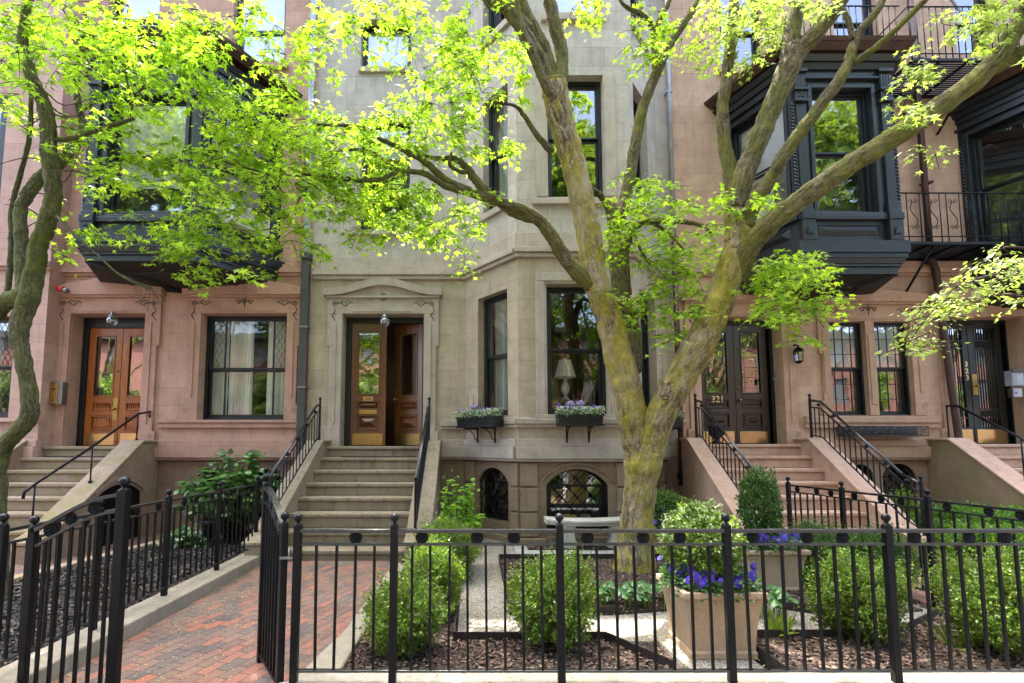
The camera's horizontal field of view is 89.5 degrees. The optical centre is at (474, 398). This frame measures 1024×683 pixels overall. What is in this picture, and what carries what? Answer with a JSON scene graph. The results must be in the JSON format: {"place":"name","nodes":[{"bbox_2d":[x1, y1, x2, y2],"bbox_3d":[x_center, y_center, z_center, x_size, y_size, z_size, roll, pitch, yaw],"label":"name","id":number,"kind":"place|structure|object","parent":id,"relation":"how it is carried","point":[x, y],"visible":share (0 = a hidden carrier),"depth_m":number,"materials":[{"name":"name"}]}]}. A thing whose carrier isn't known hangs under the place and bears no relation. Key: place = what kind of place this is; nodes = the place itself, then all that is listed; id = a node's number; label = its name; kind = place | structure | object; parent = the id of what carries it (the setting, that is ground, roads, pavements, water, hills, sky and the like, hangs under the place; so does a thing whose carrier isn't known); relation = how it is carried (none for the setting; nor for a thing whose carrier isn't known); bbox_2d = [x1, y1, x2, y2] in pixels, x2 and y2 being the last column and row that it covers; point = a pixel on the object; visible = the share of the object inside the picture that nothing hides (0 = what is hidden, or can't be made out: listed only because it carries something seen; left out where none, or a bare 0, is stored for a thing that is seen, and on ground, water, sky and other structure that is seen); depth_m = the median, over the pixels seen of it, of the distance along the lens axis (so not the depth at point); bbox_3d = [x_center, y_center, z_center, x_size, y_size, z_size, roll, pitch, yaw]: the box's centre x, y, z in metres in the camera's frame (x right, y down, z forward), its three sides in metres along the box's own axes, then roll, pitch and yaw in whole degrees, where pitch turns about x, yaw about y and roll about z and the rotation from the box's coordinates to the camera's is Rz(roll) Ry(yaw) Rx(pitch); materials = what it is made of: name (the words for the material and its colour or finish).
{"place":"outdoors","nodes":[
{"label":"outdoors","id":0,"kind":"place"},
{"bbox_2d":[14,532,182,574],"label":"brick walk","id":1,"kind":"structure","parent":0,"point":[19,569],"depth_m":7.70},
{"bbox_2d":[7,440,157,564],"bbox_3d":[-7.053,1.554,8.416,2.445,1.770,3.040,0,-5,0],"label":"stoop","id":2,"kind":"object","parent":1,"relation":"on","point":[135,462],"visible":0.59,"depth_m":8.67,"materials":[{"name":"stone"}]},
{"bbox_2d":[21,411,150,516],"bbox_3d":[-6.030,1.067,8.242,0.060,1.937,2.726,0,-5,0],"label":"stair handrail","id":3,"kind":"object","parent":2,"relation":"on","point":[25,491],"visible":0.94,"depth_m":7.99,"materials":[{"name":"black metal"}]},
{"bbox_2d":[98,484,139,545],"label":"areaway door","id":4,"kind":"structure","parent":2,"relation":"in","point":[110,503],"depth_m":8.35,"materials":[{"name":"black paint"}]},
{"bbox_2d":[51,560,402,682],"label":"brick walk","id":5,"kind":"structure","parent":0,"point":[239,658],"depth_m":4.39,"materials":[{"name":"red brick"}]},
{"bbox_2d":[17,476,131,682],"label":"iron gate","id":6,"kind":"structure","parent":5,"relation":"on","point":[122,510],"depth_m":3.30,"materials":[{"name":"black metal"}]},
{"bbox_2d":[256,473,288,682],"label":"iron gate","id":7,"kind":"structure","parent":5,"relation":"on","point":[271,628],"depth_m":3.57,"materials":[{"name":"black metal"}]},
{"bbox_2d":[3,469,1021,682],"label":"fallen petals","id":8,"kind":"object","parent":5,"relation":"on","point":[375,641],"visible":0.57,"depth_m":4.13,"materials":[{"name":"plant"}]},
{"bbox_2d":[403,562,934,667],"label":"garden soil","id":9,"kind":"structure","parent":0,"point":[662,651],"depth_m":4.16,"materials":[{"name":"brown soil"}]},
{"bbox_2d":[0,553,259,682],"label":"garden kerb","id":10,"kind":"structure","parent":9,"relation":"on","point":[145,614],"depth_m":4.60,"materials":[{"name":"stone"}]},
{"bbox_2d":[0,476,259,663],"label":"iron fence","id":11,"kind":"object","parent":10,"relation":"on","point":[5,528],"visible":0.77,"depth_m":4.76,"materials":[{"name":"black metal"}]},
{"bbox_2d":[241,440,441,564],"bbox_3d":[-1.859,1.554,8.416,2.509,1.770,3.040,0,-5,0],"label":"stoop","id":12,"kind":"object","parent":9,"relation":"on","point":[317,482],"visible":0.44,"depth_m":8.07,"materials":[{"name":"grey stone"}]},
{"bbox_2d":[261,397,321,514],"bbox_3d":[-2.845,0.909,8.152,0.060,2.070,2.063,0,-5,4],"label":"stair railing","id":13,"kind":"object","parent":12,"relation":"on","point":[287,454],"visible":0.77,"depth_m":8.22,"materials":[{"name":"metal"}]},
{"bbox_2d":[414,397,430,533],"bbox_3d":[-0.820,0.909,8.152,0.060,2.070,2.057,0,-5,0],"label":"stair railing","id":14,"kind":"object","parent":12,"relation":"on","point":[418,480],"visible":0.94,"depth_m":7.83,"materials":[{"name":"metal"}]},
{"bbox_2d":[298,563,404,678],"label":"garden kerb","id":15,"kind":"structure","parent":9,"relation":"on","point":[343,655],"depth_m":3.93,"materials":[{"name":"stone"}]},
{"bbox_2d":[345,574,668,667],"bbox_3d":[0.225,2.092,5.097,2.310,0.120,3.280,0,-5,0],"label":"mulch bed","id":16,"kind":"object","parent":9,"relation":"on","point":[534,664],"visible":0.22,"depth_m":3.85,"materials":[{"name":"brown wood"}]},
{"bbox_2d":[355,563,459,659],"bbox_3d":[-0.508,1.632,3.982,0.783,0.677,0.844,0,-5,0],"label":"boxwood","id":17,"kind":"object","parent":16,"relation":"on","point":[421,614],"visible":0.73,"depth_m":3.81,"materials":[{"name":"green plant"}]},
{"bbox_2d":[398,526,469,615],"bbox_3d":[-0.389,1.621,4.737,0.702,0.874,0.764,0,-5,0],"label":"boxwood","id":18,"kind":"object","parent":16,"relation":"on","point":[439,561],"visible":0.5,"depth_m":4.62,"materials":[{"name":"green plant"}]},
{"bbox_2d":[407,510,489,583],"bbox_3d":[-0.314,1.764,6.152,0.948,0.886,0.875,3,-6,-33],"label":"boxwood","id":19,"kind":"object","parent":16,"relation":"on","point":[461,550],"visible":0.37,"depth_m":6.01,"materials":[{"name":"green plant"}]},
{"bbox_2d":[433,469,486,548],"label":"lime shrub","id":20,"kind":"object","parent":16,"relation":"on","point":[465,509],"visible":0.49,"depth_m":6.63,"materials":[{"name":"green plant"}]},
{"bbox_2d":[500,541,605,654],"bbox_3d":[0.597,1.544,4.101,0.856,0.817,0.785,-2,-5,23],"label":"boxwood","id":21,"kind":"object","parent":16,"relation":"on","point":[533,600],"visible":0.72,"depth_m":3.92,"materials":[{"name":"green plant"}]},
{"bbox_2d":[676,438,938,564],"bbox_3d":[4.980,1.534,8.418,2.490,1.810,3.040,0,-5,0],"label":"stoop","id":22,"kind":"object","parent":9,"relation":"on","point":[818,462],"visible":0.48,"depth_m":8.53,"materials":[{"name":"beige stone"}]},
{"bbox_2d":[693,394,765,514],"bbox_3d":[3.950,0.862,8.131,0.060,2.100,2.107,0,-5,0],"label":"stair railing","id":23,"kind":"object","parent":22,"relation":"on","point":[723,432],"visible":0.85,"depth_m":8.31,"materials":[{"name":"metal"}]},
{"bbox_2d":[807,394,925,535],"bbox_3d":[6.000,0.865,8.055,0.060,2.120,2.257,0,-5,0],"label":"stair railing","id":24,"kind":"object","parent":22,"relation":"on","point":[887,462],"visible":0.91,"depth_m":7.86,"materials":[{"name":"metal"}]},
{"bbox_2d":[756,613,1023,667],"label":"mulch bed","id":25,"kind":"object","parent":9,"relation":"on","point":[864,655],"visible":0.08,"depth_m":3.90,"materials":[{"name":"brown wood"}]},
{"bbox_2d":[797,536,924,645],"bbox_3d":[3.139,1.578,4.240,0.908,0.866,0.765,3,-6,-31],"label":"boxwood","id":26,"kind":"object","parent":25,"relation":"on","point":[845,587],"visible":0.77,"depth_m":4.11,"materials":[{"name":"green plant"}]},
{"bbox_2d":[915,537,1023,655],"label":"boxwood","id":27,"kind":"object","parent":25,"relation":"on","point":[973,598],"visible":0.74,"depth_m":3.86,"materials":[{"name":"green plant"}]},
{"bbox_2d":[924,438,1023,527],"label":"stoop","id":28,"kind":"object","parent":9,"relation":"on","point":[960,470],"visible":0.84,"depth_m":8.83,"materials":[{"name":"beige stone"}]},
{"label":"mulch bed","id":29,"kind":"structure","parent":9,"relation":"on","visible":0},
{"bbox_2d":[874,242,1023,360],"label":"crab apple tree","id":30,"kind":"object","parent":29,"relation":"on","point":[984,290],"visible":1,"depth_m":5.05,"materials":[{"name":"green plant"}]},
{"bbox_2d":[913,500,1002,528],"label":"garden shrub","id":31,"kind":"object","parent":29,"relation":"on","point":[945,515],"visible":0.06,"depth_m":7.91,"materials":[{"name":"green plant"}]},
{"bbox_2d":[926,516,1022,562],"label":"garden shrub","id":32,"kind":"object","parent":29,"relation":"on","point":[948,537],"visible":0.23,"depth_m":6.59,"materials":[{"name":"green plant"}]},
{"bbox_2d":[943,500,1023,537],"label":"garden shrub","id":33,"kind":"object","parent":29,"relation":"on","point":[1004,513],"visible":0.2,"depth_m":7.45,"materials":[{"name":"green plant"}]},
{"bbox_2d":[457,537,926,667],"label":"gravel path","id":34,"kind":"structure","parent":0,"point":[495,597],"depth_m":4.74,"materials":[{"name":"grey stone"}]},
{"bbox_2d":[453,600,672,667],"bbox_3d":[0.080,2.018,4.967,1.171,0.125,3.617,2,-6,-26],"label":"garden edging","id":35,"kind":"object","parent":34,"relation":"on","point":[662,660],"visible":0.29,"depth_m":4.16,"materials":[{"name":"metal"}]},
{"bbox_2d":[513,546,613,553],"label":"bluestone paving","id":36,"kind":"structure","parent":34,"relation":"on","point":[518,549],"depth_m":7.63,"materials":[{"name":"grey stone"}]},
{"bbox_2d":[654,533,666,553],"bbox_3d":[2.757,2.067,7.448,0.765,0.380,0.612,0,-5,0],"label":"stone planter","id":37,"kind":"object","parent":36,"relation":"on","point":[655,539],"depth_m":7.20,"materials":[{"name":"stone"}]},
{"bbox_2d":[654,485,689,528],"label":"topiary","id":38,"kind":"object","parent":37,"relation":"in","point":[670,500],"visible":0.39,"depth_m":7.33,"materials":[{"name":"green plant"}]},
{"bbox_2d":[526,546,613,549],"bbox_3d":[1.900,2.337,7.957,2.200,0.130,0.460,0,-5,0],"label":"mulch bed","id":39,"kind":"object","parent":34,"relation":"on","point":[536,548],"visible":0.07,"depth_m":7.73,"materials":[{"name":"brown wood"}]},
{"bbox_2d":[544,516,619,548],"bbox_3d":[1.732,2.063,7.944,1.274,0.435,0.547,0,-5,0],"label":"stone bench","id":40,"kind":"object","parent":39,"relation":"on","point":[573,523],"visible":0.67,"depth_m":7.78,"materials":[{"name":"grey stone"}]},
{"bbox_2d":[498,554,665,614],"bbox_3d":[1.762,2.107,5.984,2.876,0.125,2.322,0,-5,0],"label":"garden edging","id":41,"kind":"object","parent":34,"relation":"on","point":[607,610],"visible":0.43,"depth_m":7.11,"materials":[{"name":"stone"}]},
{"bbox_2d":[501,558,786,614],"bbox_3d":[1.775,2.168,5.959,2.850,0.120,2.250,0,-5,0],"label":"mulch bed","id":42,"kind":"object","parent":34,"relation":"on","point":[629,610],"visible":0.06,"depth_m":6.03,"materials":[{"name":"brown wood"}]},
{"bbox_2d":[66,0,1023,573],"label":"maple tree","id":43,"kind":"object","parent":42,"relation":"on","point":[644,432],"visible":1,"depth_m":6.15,"materials":[{"name":"green plant"}]},
{"bbox_2d":[588,579,664,611],"bbox_3d":[1.766,1.934,5.097,1.341,0.239,0.552,0,-5,0],"label":"hellebore","id":44,"kind":"object","parent":42,"relation":"on","point":[625,590],"visible":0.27,"depth_m":5.02,"materials":[{"name":"green plant"}]},
{"bbox_2d":[656,573,768,659],"bbox_3d":[1.860,1.713,4.086,0.632,0.500,0.592,0,-5,0],"label":"stone planter","id":45,"kind":"object","parent":34,"relation":"on","point":[683,626],"visible":0.65,"depth_m":3.85,"materials":[{"name":"beige stone"}]},
{"bbox_2d":[653,497,749,587],"bbox_3d":[1.832,1.160,4.151,0.696,0.750,0.698,0,-5,0],"label":"topiary","id":46,"kind":"object","parent":45,"relation":"in","point":[698,515],"visible":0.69,"depth_m":4.03,"materials":[{"name":"green plant"}]},
{"bbox_2d":[657,555,762,603],"bbox_3d":[1.861,1.421,4.112,0.701,0.275,0.658,0,-5,0],"label":"pansy planting","id":47,"kind":"object","parent":45,"relation":"in","point":[700,582],"visible":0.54,"depth_m":3.88,"materials":[{"name":"purple plant"}]},
{"bbox_2d":[761,584,799,623],"bbox_3d":[2.709,1.887,4.793,0.452,0.277,0.503,0,-5,0],"label":"hellebore","id":48,"kind":"object","parent":34,"relation":"on","point":[776,593],"visible":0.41,"depth_m":4.67,"materials":[{"name":"green plant"}]},
{"bbox_2d":[768,581,922,613],"bbox_3d":[3.525,2.148,5.735,1.550,0.120,2.000,0,-5,0],"label":"mulch bed","id":49,"kind":"object","parent":34,"relation":"on","point":[904,611],"visible":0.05,"depth_m":5.22,"materials":[{"name":"brown wood"}]},
{"bbox_2d":[739,547,811,590],"bbox_3d":[3.254,1.883,5.808,0.714,0.460,0.612,0,-5,0],"label":"stone planter","id":50,"kind":"object","parent":49,"relation":"on","point":[772,569],"visible":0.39,"depth_m":5.56,"materials":[{"name":"beige stone"}]},
{"bbox_2d":[734,464,786,547],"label":"topiary","id":51,"kind":"object","parent":50,"relation":"in","point":[762,484],"visible":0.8,"depth_m":5.76,"materials":[{"name":"green plant"}]},
{"bbox_2d":[732,526,804,555],"bbox_3d":[3.253,1.591,5.835,0.777,0.276,0.679,0,-5,0],"label":"pansy planting","id":52,"kind":"object","parent":50,"relation":"in","point":[785,538],"visible":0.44,"depth_m":5.57,"materials":[{"name":"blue plant"}]},
{"bbox_2d":[786,513,853,585],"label":"boxwood","id":53,"kind":"object","parent":49,"relation":"on","point":[826,537],"visible":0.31,"depth_m":5.66,"materials":[{"name":"green plant"}]},
{"bbox_2d":[835,515,927,596],"bbox_3d":[4.384,1.704,5.631,0.933,0.840,0.917,0,-5,0],"label":"boxwood","id":54,"kind":"object","parent":49,"relation":"on","point":[869,538],"visible":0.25,"depth_m":5.45,"materials":[{"name":"green plant"}]},
{"bbox_2d":[756,605,943,667],"bbox_3d":[3.137,1.971,4.424,2.715,0.125,0.657,3,-6,-30],"label":"garden edging","id":55,"kind":"object","parent":34,"relation":"on","point":[774,661],"visible":0.2,"depth_m":4.21,"materials":[{"name":"metal"}]},
{"bbox_2d":[807,561,1009,613],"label":"brick walk","id":56,"kind":"structure","parent":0,"point":[920,595],"depth_m":5.46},
{"bbox_2d":[785,477,1023,607],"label":"iron fence","id":57,"kind":"object","parent":56,"relation":"on","point":[988,511],"visible":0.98,"depth_m":5.30,"materials":[{"name":"black metal"}]},
{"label":"ground","id":58,"kind":"structure","parent":0,"visible":0},
{"bbox_2d":[0,0,84,495],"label":"brownstone house","id":59,"kind":"structure","parent":58,"relation":"on","point":[44,334],"depth_m":9.64,"materials":[{"name":"pink stone"}]},
{"bbox_2d":[0,318,11,417],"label":"window","id":60,"kind":"structure","parent":59,"relation":"in","point":[2,323],"depth_m":9.54,"materials":[{"name":"glass"}]},
{"bbox_2d":[0,529,250,667],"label":"dark mulch bed","id":61,"kind":"object","parent":58,"relation":"on","point":[61,598],"depth_m":5.47,"materials":[{"name":"black wood"}]},
{"bbox_2d":[0,0,300,600],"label":"maple tree","id":62,"kind":"object","parent":61,"relation":"on","point":[27,260],"visible":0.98,"depth_m":5.26,"materials":[{"name":"green plant"}]},
{"bbox_2d":[172,447,281,539],"bbox_3d":[-3.966,1.550,8.501,2.216,1.510,1.456,0,-5,0],"label":"rhododendron","id":63,"kind":"object","parent":61,"relation":"on","point":[233,478],"visible":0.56,"depth_m":8.28,"materials":[{"name":"green plant"}]},
{"bbox_2d":[49,0,319,531],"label":"brownstone house","id":64,"kind":"structure","parent":58,"relation":"on","point":[203,379],"depth_m":9.71,"materials":[{"name":"stone"}]},
{"bbox_2d":[49,382,67,404],"bbox_3d":[-7.720,-0.103,9.538,0.240,0.420,0.144,0,-5,0],"label":"intercom","id":65,"kind":"object","parent":64,"relation":"attached to","point":[58,392],"visible":1,"depth_m":9.48,"materials":[{"name":"gold metal"}]},
{"bbox_2d":[83,328,123,445],"bbox_3d":[-7.210,-0.269,9.970,0.644,2.355,0.142,0,-5,0],"label":"door","id":66,"kind":"structure","parent":64,"relation":"in","point":[106,344],"depth_m":10.00,"materials":[{"name":"orange wood"}]},
{"bbox_2d":[117,328,144,444],"bbox_3d":[-6.581,-0.266,10.009,0.599,2.355,0.065,0,-5,0],"label":"door","id":67,"kind":"structure","parent":64,"relation":"in","point":[133,338],"depth_m":10.01,"materials":[{"name":"orange wood"}]},
{"bbox_2d":[114,0,159,25],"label":"window","id":68,"kind":"structure","parent":64,"relation":"in","point":[138,7],"depth_m":10.62,"materials":[{"name":"glass"}]},
{"bbox_2d":[203,316,286,419],"bbox_3d":[-4.360,-0.585,9.993,1.609,2.013,0.288,0,-5,0],"label":"window","id":69,"kind":"structure","parent":64,"relation":"in","point":[241,369],"depth_m":10.05,"materials":[{"name":"black paint"}]},
{"bbox_2d":[236,0,285,60],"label":"window","id":70,"kind":"structure","parent":64,"relation":"in","point":[277,8],"depth_m":10.58,"materials":[{"name":"glass"}]},
{"bbox_2d":[295,0,317,459],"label":"downpipe","id":71,"kind":"object","parent":64,"relation":"attached to","point":[302,387],"visible":0.61,"depth_m":9.61,"materials":[{"name":"grey metal"}]},
{"bbox_2d":[308,0,677,542],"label":"limestone house","id":72,"kind":"structure","parent":58,"relation":"on","point":[515,330],"depth_m":9.61,"materials":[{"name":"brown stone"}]},
{"bbox_2d":[350,323,386,445],"bbox_3d":[-2.061,-0.306,9.975,0.678,2.427,0.080,0,-5,0],"label":"door","id":73,"kind":"structure","parent":72,"relation":"in","point":[369,340],"depth_m":9.98,"materials":[{"name":"brown wood"}]},
{"bbox_2d":[361,124,410,229],"bbox_3d":[-1.751,-4.374,10.242,0.973,2.265,0.123,0,-5,0],"label":"window","id":74,"kind":"structure","parent":72,"relation":"in","point":[386,136],"depth_m":10.31,"materials":[{"name":"glass"}]},
{"bbox_2d":[363,26,410,65],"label":"window","id":75,"kind":"structure","parent":72,"relation":"in","point":[373,43],"depth_m":10.53,"materials":[{"name":"glass"}]},
{"bbox_2d":[393,323,422,445],"bbox_3d":[-1.307,-0.288,10.177,0.688,2.427,0.335,-1,-5,14],"label":"door","id":76,"kind":"structure","parent":72,"relation":"in","point":[409,338],"depth_m":10.17,"materials":[{"name":"brown wood"}]},
{"bbox_2d":[454,394,503,442],"bbox_3d":[0.043,0.320,8.844,0.400,0.860,1.056,4,-6,-37],"label":"window box","id":77,"kind":"object","parent":72,"relation":"attached to","point":[486,422],"depth_m":8.71,"materials":[{"name":"black metal"}]},
{"bbox_2d":[484,292,507,415],"bbox_3d":[0.525,-0.770,9.243,0.295,2.181,0.825,4,-6,-37],"label":"window","id":78,"kind":"structure","parent":72,"relation":"in","point":[500,358],"depth_m":9.45,"materials":[{"name":"black glass"}]},
{"bbox_2d":[485,469,507,520],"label":"window","id":79,"kind":"structure","parent":72,"relation":"in","point":[494,485],"depth_m":9.11,"materials":[{"name":"black glass"}]},
{"bbox_2d":[489,91,507,209],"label":"window","id":80,"kind":"structure","parent":72,"relation":"in","point":[503,124],"depth_m":9.67,"materials":[{"name":"glass"}]},
{"bbox_2d":[552,400,595,407],"bbox_3d":[1.579,0.479,9.118,1.000,0.876,0.550,0,-5,0],"label":"side table","id":81,"kind":"object","parent":72,"relation":"in","point":[555,402],"visible":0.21,"depth_m":8.88,"materials":[{"name":"brown wood"}]},
{"bbox_2d":[554,359,575,399],"bbox_3d":[1.579,-0.331,9.013,0.374,0.700,0.374,0,-5,0],"label":"table lamp","id":82,"kind":"object","parent":81,"relation":"on","point":[564,370],"visible":0.97,"depth_m":8.94,"materials":[{"name":"beige fabric"}]},
{"bbox_2d":[547,82,602,196],"bbox_3d":[1.733,-4.517,9.066,0.972,2.205,0.115,0,-5,0],"label":"window","id":83,"kind":"structure","parent":72,"relation":"in","point":[571,85],"depth_m":9.06,"materials":[{"name":"black paint"}]},
{"bbox_2d":[546,288,605,413],"bbox_3d":[1.694,-0.814,8.742,1.003,2.181,0.115,0,-5,0],"label":"window","id":84,"kind":"structure","parent":72,"relation":"in","point":[601,366],"depth_m":8.73,"materials":[{"name":"black paint"}]},
{"bbox_2d":[547,470,606,528],"bbox_3d":[1.655,1.671,8.524,1.001,1.036,0.115,0,-5,0],"label":"window","id":85,"kind":"structure","parent":72,"relation":"in","point":[569,479],"depth_m":8.53,"materials":[{"name":"black glass"}]},
{"bbox_2d":[554,388,605,442],"bbox_3d":[1.661,0.256,8.157,0.794,0.867,0.397,0,-5,0],"label":"window box","id":86,"kind":"object","parent":72,"relation":"attached to","point":[575,419],"depth_m":8.04,"materials":[{"name":"black metal"}]},
{"bbox_2d":[641,299,649,406],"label":"window","id":87,"kind":"structure","parent":72,"relation":"in","point":[645,368],"depth_m":9.45,"materials":[{"name":"black glass"}]},
{"bbox_2d":[281,673,1023,682],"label":"garden kerb","id":88,"kind":"structure","parent":58,"relation":"on","point":[669,678],"depth_m":3.31,"materials":[{"name":"stone"}]},
{"bbox_2d":[289,513,1023,682],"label":"iron fence","id":89,"kind":"object","parent":88,"relation":"on","point":[896,670],"visible":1,"depth_m":3.29,"materials":[{"name":"black metal"}]},
{"bbox_2d":[662,0,944,503],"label":"brownstone house","id":90,"kind":"structure","parent":58,"relation":"on","point":[855,225],"depth_m":9.71,"materials":[{"name":"stone"}]},
{"bbox_2d":[663,0,683,485],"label":"downpipe","id":91,"kind":"object","parent":90,"relation":"attached to","point":[668,93],"visible":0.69,"depth_m":9.83,"materials":[{"name":"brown metal"}]},
{"bbox_2d":[701,325,736,443],"bbox_3d":[4.681,-0.325,9.979,0.690,2.387,0.075,0,-5,0],"label":"door","id":92,"kind":"structure","parent":90,"relation":"in","point":[722,406],"depth_m":9.94,"materials":[{"name":"brown wood"}]},
{"bbox_2d":[732,325,770,443],"bbox_3d":[5.349,-0.328,9.946,0.630,2.387,0.140,0,-5,0],"label":"door","id":93,"kind":"structure","parent":90,"relation":"in","point":[752,409],"depth_m":9.94,"materials":[{"name":"brown wood"}]},
{"bbox_2d":[829,323,865,415],"bbox_3d":[7.011,-0.566,9.798,0.668,1.775,0.123,0,-5,0],"label":"window","id":94,"kind":"structure","parent":90,"relation":"in","point":[846,355],"depth_m":9.82,"materials":[{"name":"black glass"}]},
{"bbox_2d":[836,426,928,436],"bbox_3d":[7.415,0.589,9.384,1.499,0.189,0.260,0,-5,0],"label":"iron window trough","id":95,"kind":"object","parent":90,"relation":"attached to","point":[887,431],"visible":0.93,"depth_m":9.27,"materials":[{"name":"grey paint"}]},
{"bbox_2d":[874,323,910,415],"bbox_3d":[7.857,-0.566,9.798,0.668,1.775,0.123,0,-5,0],"label":"window","id":96,"kind":"structure","parent":90,"relation":"in","point":[883,333],"depth_m":9.82,"materials":[{"name":"black paint"}]},
{"bbox_2d":[899,0,962,437],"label":"downpipe","id":97,"kind":"object","parent":90,"relation":"attached to","point":[947,359],"visible":0.48,"depth_m":9.66,"materials":[{"name":"brown metal"}]},
{"bbox_2d":[914,0,1023,443],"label":"brownstone house","id":98,"kind":"structure","parent":58,"relation":"on","point":[982,131],"depth_m":9.95,"materials":[{"name":"stone"}]},
{"bbox_2d":[879,0,1022,134],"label":"iron balcony","id":99,"kind":"structure","parent":98,"relation":"attached to","point":[962,70],"depth_m":9.32,"materials":[{"name":"black metal"}]},
{"bbox_2d":[947,324,974,441],"bbox_3d":[9.278,-0.335,10.009,0.662,2.412,0.057,0,-5,0],"label":"door","id":100,"kind":"structure","parent":98,"relation":"in","point":[957,333],"depth_m":10.01,"materials":[{"name":"black paint"}]},
{"bbox_2d":[901,192,1023,291],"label":"iron balcony","id":101,"kind":"structure","parent":98,"relation":"attached to","point":[922,251],"depth_m":9.09,"materials":[{"name":"black metal"}]},
{"bbox_2d":[965,324,1009,443],"bbox_3d":[9.943,-0.339,9.967,0.654,2.412,0.140,0,-5,0],"label":"door","id":102,"kind":"structure","parent":98,"relation":"in","point":[988,394],"depth_m":9.99,"materials":[{"name":"black paint"}]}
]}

